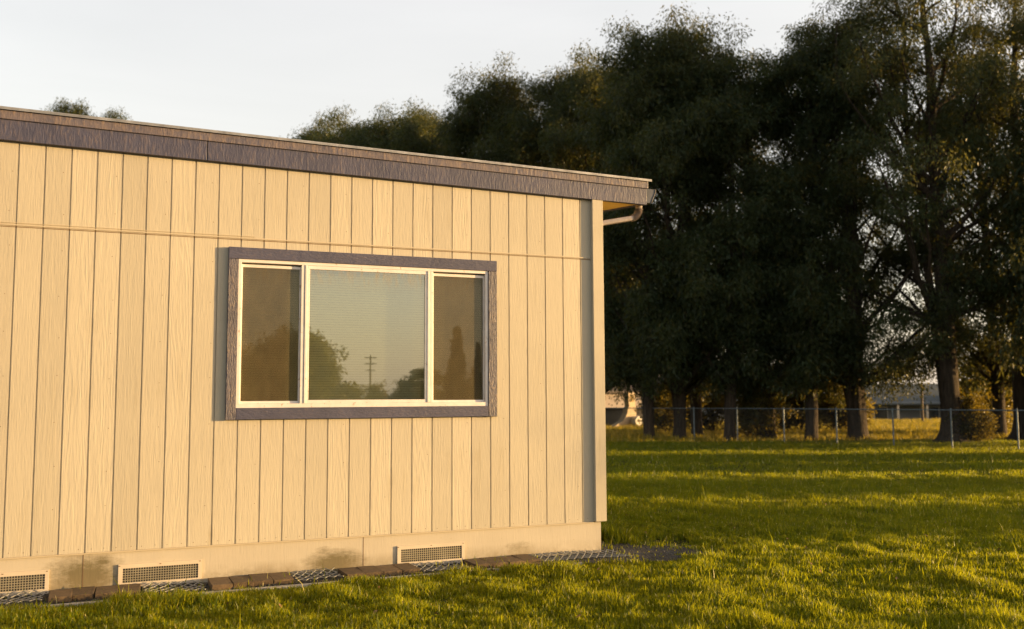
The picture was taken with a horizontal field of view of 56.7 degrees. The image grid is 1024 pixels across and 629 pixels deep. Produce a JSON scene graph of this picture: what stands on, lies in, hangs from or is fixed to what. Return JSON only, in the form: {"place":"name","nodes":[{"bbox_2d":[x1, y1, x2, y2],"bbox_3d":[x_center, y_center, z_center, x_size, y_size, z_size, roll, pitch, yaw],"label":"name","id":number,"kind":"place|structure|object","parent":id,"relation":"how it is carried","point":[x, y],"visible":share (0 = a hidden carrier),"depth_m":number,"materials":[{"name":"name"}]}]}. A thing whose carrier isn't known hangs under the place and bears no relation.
{"place":"outdoors","nodes":[
{"label":"outdoors","id":0,"kind":"place"},
{"bbox_2d":[0,0,1023,383],"label":"sky","id":1,"kind":"structure","parent":0,"point":[257,67],"materials":[{"name":"white"}]},
{"bbox_2d":[0,406,1023,628],"bbox_3d":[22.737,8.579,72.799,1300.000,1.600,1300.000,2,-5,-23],"label":"lawn","id":2,"kind":"structure","parent":0,"point":[685,541],"depth_m":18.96,"materials":[{"name":"plant"}]},
{"bbox_2d":[39,97,78,113],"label":"distant tree","id":3,"kind":"object","parent":2,"relation":"on","point":[60,107],"visible":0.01,"depth_m":80.19,"materials":[{"name":"green plant"}]},
{"bbox_2d":[60,98,97,116],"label":"distant tree","id":4,"kind":"object","parent":2,"relation":"on","point":[79,108],"visible":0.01,"depth_m":80.30,"materials":[{"name":"green plant"}]},
{"bbox_2d":[100,103,131,119],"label":"distant tree","id":5,"kind":"object","parent":2,"relation":"on","point":[118,116],"visible":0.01,"depth_m":81.07,"materials":[{"name":"green plant"}]},
{"bbox_2d":[4,562,583,610],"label":"concrete kerb","id":6,"kind":"structure","parent":2,"relation":"on","point":[269,587],"depth_m":7.98,"materials":[{"name":"grey concrete"}]},
{"bbox_2d":[280,127,309,139],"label":"distant tree","id":7,"kind":"object","parent":2,"relation":"on","point":[299,133],"depth_m":75.64,"materials":[{"name":"green plant"}]},
{"bbox_2d":[291,108,352,143],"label":"evergreen tree","id":8,"kind":"object","parent":2,"relation":"on","point":[321,124],"visible":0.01,"depth_m":57.87,"materials":[{"name":"green plant"}]},
{"bbox_2d":[0,106,655,597],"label":"modular building","id":9,"kind":"structure","parent":2,"relation":"on","point":[224,354],"depth_m":8.72,"materials":[{"name":"paint"}]},
{"bbox_2d":[225,246,496,419],"bbox_3d":[-1.380,0.206,9.075,2.606,1.560,0.158,2,-5,-23],"label":"window","id":10,"kind":"structure","parent":9,"relation":"in","point":[270,364],"depth_m":9.08,"materials":[{"name":"glass"}]},
{"bbox_2d":[288,100,389,144],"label":"evergreen tree","id":11,"kind":"object","parent":2,"relation":"on","point":[329,124],"visible":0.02,"depth_m":54.19,"materials":[{"name":"green plant"}]},
{"bbox_2d":[0,540,716,607],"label":"gravel strip","id":12,"kind":"object","parent":2,"relation":"on","point":[659,556],"visible":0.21,"depth_m":9.43,"materials":[{"name":"grey gravel"}]},
{"bbox_2d":[0,589,44,603],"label":"metal sheet","id":13,"kind":"object","parent":12,"relation":"on","point":[17,599],"visible":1,"depth_m":7.57,"materials":[{"name":"metal"}]},
{"bbox_2d":[48,589,72,603],"bbox_3d":[-3.641,2.270,7.654,0.169,0.046,0.345,1,-6,-23],"label":"paver","id":14,"kind":"object","parent":12,"relation":"on","point":[63,595],"visible":0.83,"depth_m":7.54,"materials":[{"name":"ceramic"}]},
{"bbox_2d":[72,586,95,600],"bbox_3d":[-3.500,2.279,7.747,0.169,0.046,0.345,2,-5,-21],"label":"paver","id":15,"kind":"object","parent":12,"relation":"on","point":[78,594],"visible":0.89,"depth_m":7.64,"materials":[{"name":"ceramic"}]},
{"bbox_2d":[95,585,117,599],"bbox_3d":[-3.333,2.284,7.803,0.169,0.046,0.345,1,-6,-21],"label":"paver","id":16,"kind":"object","parent":12,"relation":"on","point":[100,591],"visible":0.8,"depth_m":7.71,"materials":[{"name":"ceramic"}]},
{"bbox_2d":[118,583,140,595],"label":"paver","id":17,"kind":"object","parent":12,"relation":"on","point":[135,587],"visible":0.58,"depth_m":7.84,"materials":[{"name":"ceramic"}]},
{"bbox_2d":[142,579,205,591],"bbox_3d":[-2.852,2.293,8.000,0.486,0.038,0.388,2,-5,-23],"label":"metal sheet","id":18,"kind":"object","parent":12,"relation":"on","point":[170,588],"visible":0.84,"depth_m":8.04,"materials":[{"name":"metal"}]},
{"bbox_2d":[208,577,232,590],"bbox_3d":[-2.506,2.308,8.140,0.169,0.046,0.345,2,-5,-23],"label":"paver","id":19,"kind":"object","parent":12,"relation":"on","point":[219,583],"visible":0.95,"depth_m":8.03,"materials":[{"name":"ceramic"}]},
{"bbox_2d":[229,575,253,587],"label":"paver","id":20,"kind":"object","parent":12,"relation":"on","point":[239,580],"visible":0.83,"depth_m":8.10,"materials":[{"name":"ceramic"}]},
{"bbox_2d":[248,573,272,586],"bbox_3d":[-2.201,2.320,8.296,0.169,0.046,0.345,2,-5,-22],"label":"paver","id":21,"kind":"object","parent":12,"relation":"on","point":[261,579],"visible":0.76,"depth_m":8.19,"materials":[{"name":"stone"}]},
{"bbox_2d":[268,572,293,584],"bbox_3d":[-2.041,2.326,8.361,0.169,0.046,0.345,1,-5,-23],"label":"paver","id":22,"kind":"object","parent":12,"relation":"on","point":[276,577],"visible":0.76,"depth_m":8.24,"materials":[{"name":"stone"}]},
{"bbox_2d":[291,567,340,580],"bbox_3d":[-1.745,2.318,8.462,0.406,0.034,0.388,2,-5,-23],"label":"metal sheet","id":23,"kind":"object","parent":12,"relation":"on","point":[332,575],"visible":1,"depth_m":8.47,"materials":[{"name":"metal"}]},
{"bbox_2d":[338,567,364,578],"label":"paver","id":24,"kind":"object","parent":12,"relation":"on","point":[350,571],"visible":0.76,"depth_m":8.54,"materials":[{"name":"stone"}]},
{"bbox_2d":[357,565,383,577],"bbox_3d":[-1.297,2.345,8.650,0.169,0.046,0.345,2,-5,-23],"label":"paver","id":25,"kind":"object","parent":12,"relation":"on","point":[372,571],"visible":0.74,"depth_m":8.54,"materials":[{"name":"stone"}]},
{"bbox_2d":[376,565,401,576],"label":"paver","id":26,"kind":"object","parent":12,"relation":"on","point":[389,570],"visible":0.85,"depth_m":8.59,"materials":[{"name":"stone"}]},
{"bbox_2d":[392,563,419,574],"bbox_3d":[-0.986,2.359,8.801,0.169,0.046,0.345,1,-5,-24],"label":"paver","id":27,"kind":"object","parent":12,"relation":"on","point":[405,568],"visible":0.76,"depth_m":8.69,"materials":[{"name":"stone"}]},
{"bbox_2d":[412,560,472,570],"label":"gravel","id":28,"kind":"structure","parent":12,"relation":"on","point":[437,568],"depth_m":8.94,"materials":[{"name":"grey gravel"}]},
{"bbox_2d":[463,558,491,568],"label":"paver","id":29,"kind":"object","parent":12,"relation":"on","point":[473,563],"visible":0.74,"depth_m":8.98,"materials":[{"name":"stone"}]},
{"bbox_2d":[479,557,507,567],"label":"paver","id":30,"kind":"object","parent":12,"relation":"on","point":[494,562],"visible":0.56,"depth_m":9.03,"materials":[{"name":"stone"}]},
{"bbox_2d":[497,556,525,565],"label":"paver","id":31,"kind":"object","parent":12,"relation":"on","point":[513,560],"visible":0.6,"depth_m":9.13,"materials":[{"name":"stone"}]},
{"bbox_2d":[511,554,540,564],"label":"paver","id":32,"kind":"object","parent":12,"relation":"on","point":[526,557],"visible":0.72,"depth_m":9.19,"materials":[{"name":"stone"}]},
{"bbox_2d":[529,549,631,561],"bbox_3d":[0.682,2.403,9.471,0.966,0.039,0.388,2,-5,-23],"label":"metal sheet","id":33,"kind":"object","parent":12,"relation":"on","point":[583,556],"visible":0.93,"depth_m":9.48,"materials":[{"name":"metal"}]},
{"bbox_2d":[337,96,436,152],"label":"evergreen tree","id":34,"kind":"object","parent":2,"relation":"on","point":[378,126],"visible":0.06,"depth_m":49.95,"materials":[{"name":"green plant"}]},
{"bbox_2d":[362,106,471,156],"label":"evergreen tree","id":35,"kind":"object","parent":2,"relation":"on","point":[406,132],"visible":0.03,"depth_m":46.93,"materials":[{"name":"green plant"}]},
{"bbox_2d":[401,103,458,157],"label":"distant tree","id":36,"kind":"object","parent":2,"relation":"on","point":[426,114],"visible":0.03,"depth_m":63.69,"materials":[{"name":"green plant"}]},
{"bbox_2d":[429,49,576,169],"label":"evergreen tree","id":37,"kind":"object","parent":2,"relation":"on","point":[481,113],"visible":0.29,"depth_m":44.20,"materials":[{"name":"green plant"}]},
{"bbox_2d":[483,64,642,386],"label":"evergreen tree","id":38,"kind":"object","parent":2,"relation":"on","point":[527,122],"visible":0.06,"depth_m":42.19,"materials":[{"name":"green plant"}]},
{"bbox_2d":[487,38,701,392],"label":"evergreen tree","id":39,"kind":"object","parent":2,"relation":"on","point":[578,84],"visible":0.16,"depth_m":40.31,"materials":[{"name":"green plant"}]},
{"bbox_2d":[605,380,641,407],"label":"house","id":40,"kind":"structure","parent":2,"relation":"on","point":[612,403],"depth_m":70.23,"materials":[{"name":"paint"}]},
{"bbox_2d":[612,393,635,426],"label":"gate pillar","id":41,"kind":"structure","parent":2,"relation":"on","point":[631,404],"depth_m":47.72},
{"bbox_2d":[605,408,642,425],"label":"garden wall","id":42,"kind":"structure","parent":2,"relation":"on","point":[615,419],"depth_m":48.49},
{"bbox_2d":[631,416,641,426],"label":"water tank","id":43,"kind":"object","parent":2,"relation":"on","point":[634,421],"visible":0.54,"depth_m":47.48,"materials":[{"name":"white paint"}]},
{"bbox_2d":[578,72,726,438],"bbox_3d":[4.983,-2.279,35.809,6.089,14.075,6.606,4,-7,-39],"label":"evergreen tree","id":44,"kind":"object","parent":2,"relation":"on","point":[649,393],"visible":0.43,"depth_m":34.61,"materials":[{"name":"green plant"}]},
{"bbox_2d":[630,379,689,430],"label":"shrub","id":45,"kind":"object","parent":2,"relation":"on","point":[660,403],"visible":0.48,"depth_m":40.12,"materials":[{"name":"green plant"}]},
{"bbox_2d":[609,49,752,435],"bbox_3d":[7.190,-2.683,37.424,6.567,15.179,7.124,-3,1,7],"label":"evergreen tree","id":46,"kind":"object","parent":2,"relation":"on","point":[695,400],"visible":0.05,"depth_m":37.12,"materials":[{"name":"green plant"}]},
{"bbox_2d":[559,1,820,437],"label":"evergreen tree","id":47,"kind":"object","parent":2,"relation":"on","point":[661,58],"visible":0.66,"depth_m":34.01,"materials":[{"name":"green plant"}]},
{"bbox_2d":[686,384,720,429],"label":"shrub","id":48,"kind":"object","parent":2,"relation":"on","point":[703,403],"visible":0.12,"depth_m":40.73,"materials":[{"name":"green plant"}]},
{"bbox_2d":[700,373,724,430],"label":"shrub","id":49,"kind":"object","parent":2,"relation":"on","point":[714,412],"visible":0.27,"depth_m":40.93,"materials":[{"name":"green plant"}]},
{"bbox_2d":[647,48,833,440],"bbox_3d":[8.326,-2.461,34.487,6.149,14.213,6.671,-2,-7,41],"label":"evergreen tree","id":50,"kind":"object","parent":2,"relation":"on","point":[728,361],"visible":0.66,"depth_m":33.24,"materials":[{"name":"green plant"}]},
{"bbox_2d":[722,369,797,438],"bbox_3d":[9.056,3.402,34.923,2.625,2.868,2.935,-2,-5,24],"label":"shrub","id":51,"kind":"object","parent":2,"relation":"on","point":[758,401],"visible":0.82,"depth_m":34.35,"materials":[{"name":"green plant"}]},
{"bbox_2d":[652,43,889,438],"bbox_3d":[9.251,-2.971,35.520,8.819,15.349,8.988,4,-7,-43],"label":"evergreen tree","id":52,"kind":"object","parent":2,"relation":"on","point":[747,168],"visible":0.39,"depth_m":33.53,"materials":[{"name":"green plant"}]},
{"bbox_2d":[772,365,804,429],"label":"shrub","id":53,"kind":"object","parent":2,"relation":"on","point":[793,403],"visible":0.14,"depth_m":41.33,"materials":[{"name":"green plant"}]},
{"bbox_2d":[775,375,824,429],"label":"shrub","id":54,"kind":"object","parent":2,"relation":"on","point":[802,404],"visible":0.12,"depth_m":41.65,"materials":[{"name":"green plant"}]},
{"bbox_2d":[722,35,901,440],"bbox_3d":[10.503,-2.929,34.189,6.507,15.041,7.060,-2,-7,33],"label":"evergreen tree","id":55,"kind":"object","parent":2,"relation":"on","point":[811,397],"visible":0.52,"depth_m":32.53,"materials":[{"name":"green plant"}]},
{"bbox_2d":[605,407,1023,449],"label":"chain link fence","id":56,"kind":"object","parent":2,"relation":"on","point":[892,423],"visible":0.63,"depth_m":30.58,"materials":[{"name":"metal"}]},
{"bbox_2d":[818,374,872,429],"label":"shrub","id":57,"kind":"object","parent":2,"relation":"on","point":[824,406],"visible":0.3,"depth_m":41.31,"materials":[{"name":"green plant"}]},
{"bbox_2d":[818,389,877,429],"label":"shrub","id":58,"kind":"object","parent":2,"relation":"on","point":[869,406],"visible":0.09,"depth_m":41.31,"materials":[{"name":"green plant"}]},
{"bbox_2d":[722,0,1018,440],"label":"evergreen tree","id":59,"kind":"object","parent":2,"relation":"on","point":[855,397],"visible":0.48,"depth_m":32.97,"materials":[{"name":"green plant"}]},
{"bbox_2d":[865,384,940,419],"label":"house","id":60,"kind":"structure","parent":2,"relation":"on","point":[906,402],"depth_m":89.85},
{"bbox_2d":[874,406,887,419],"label":"window","id":61,"kind":"structure","parent":60,"relation":"in","point":[878,415],"depth_m":89.64,"materials":[{"name":"white paint"}]},
{"bbox_2d":[920,406,939,418],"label":"window","id":62,"kind":"structure","parent":60,"relation":"in","point":[936,412],"depth_m":89.88,"materials":[{"name":"white paint"}]},
{"bbox_2d":[793,0,1023,442],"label":"evergreen tree","id":63,"kind":"object","parent":2,"relation":"on","point":[935,180],"visible":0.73,"depth_m":31.50,"materials":[{"name":"green plant"}]},
{"bbox_2d":[920,387,923,420],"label":"field post","id":64,"kind":"object","parent":2,"relation":"on","point":[921,394],"visible":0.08,"depth_m":52.91,"materials":[{"name":"brown wood"}]},
{"bbox_2d":[887,0,1023,440],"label":"evergreen tree","id":65,"kind":"object","parent":2,"relation":"on","point":[1015,23],"visible":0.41,"depth_m":32.45,"materials":[{"name":"green plant"}]},
{"bbox_2d":[900,43,1023,435],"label":"evergreen tree","id":66,"kind":"object","parent":2,"relation":"on","point":[998,391],"visible":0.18,"depth_m":34.89,"materials":[{"name":"green plant"}]},
{"bbox_2d":[939,388,999,441],"bbox_3d":[15.418,3.419,31.695,1.909,2.086,2.135,2,-5,-24],"label":"shrub","id":67,"kind":"object","parent":2,"relation":"on","point":[969,420],"visible":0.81,"depth_m":31.52,"materials":[{"name":"green plant"}]},
{"bbox_2d":[937,361,1012,431],"bbox_3d":[19.001,3.213,38.232,3.580,3.911,4.003,-4,-6,36],"label":"shrub","id":68,"kind":"object","parent":2,"relation":"on","point":[966,389],"visible":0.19,"depth_m":37.58,"materials":[{"name":"green plant"}]},
{"bbox_2d":[974,69,1023,382],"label":"evergreen tree","id":69,"kind":"object","parent":2,"relation":"on","point":[1016,340],"visible":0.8,"depth_m":30.45,"materials":[{"name":"green plant"}]},
{"bbox_2d":[987,357,1012,423],"bbox_3d":[20.229,2.950,39.017,2.890,4.182,3.233,1,-5,-18],"label":"shrub","id":70,"kind":"object","parent":2,"relation":"on","point":[1009,420],"visible":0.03,"depth_m":38.36,"materials":[{"name":"green plant"}]},
{"bbox_2d":[226,503,1021,624],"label":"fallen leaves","id":71,"kind":"object","parent":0,"point":[723,548],"visible":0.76,"depth_m":8.16,"materials":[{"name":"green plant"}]},
{"bbox_2d":[605,417,1012,441],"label":"field grass","id":72,"kind":"structure","parent":0,"point":[902,428],"depth_m":36.93,"materials":[{"name":"green plant"}]}
]}

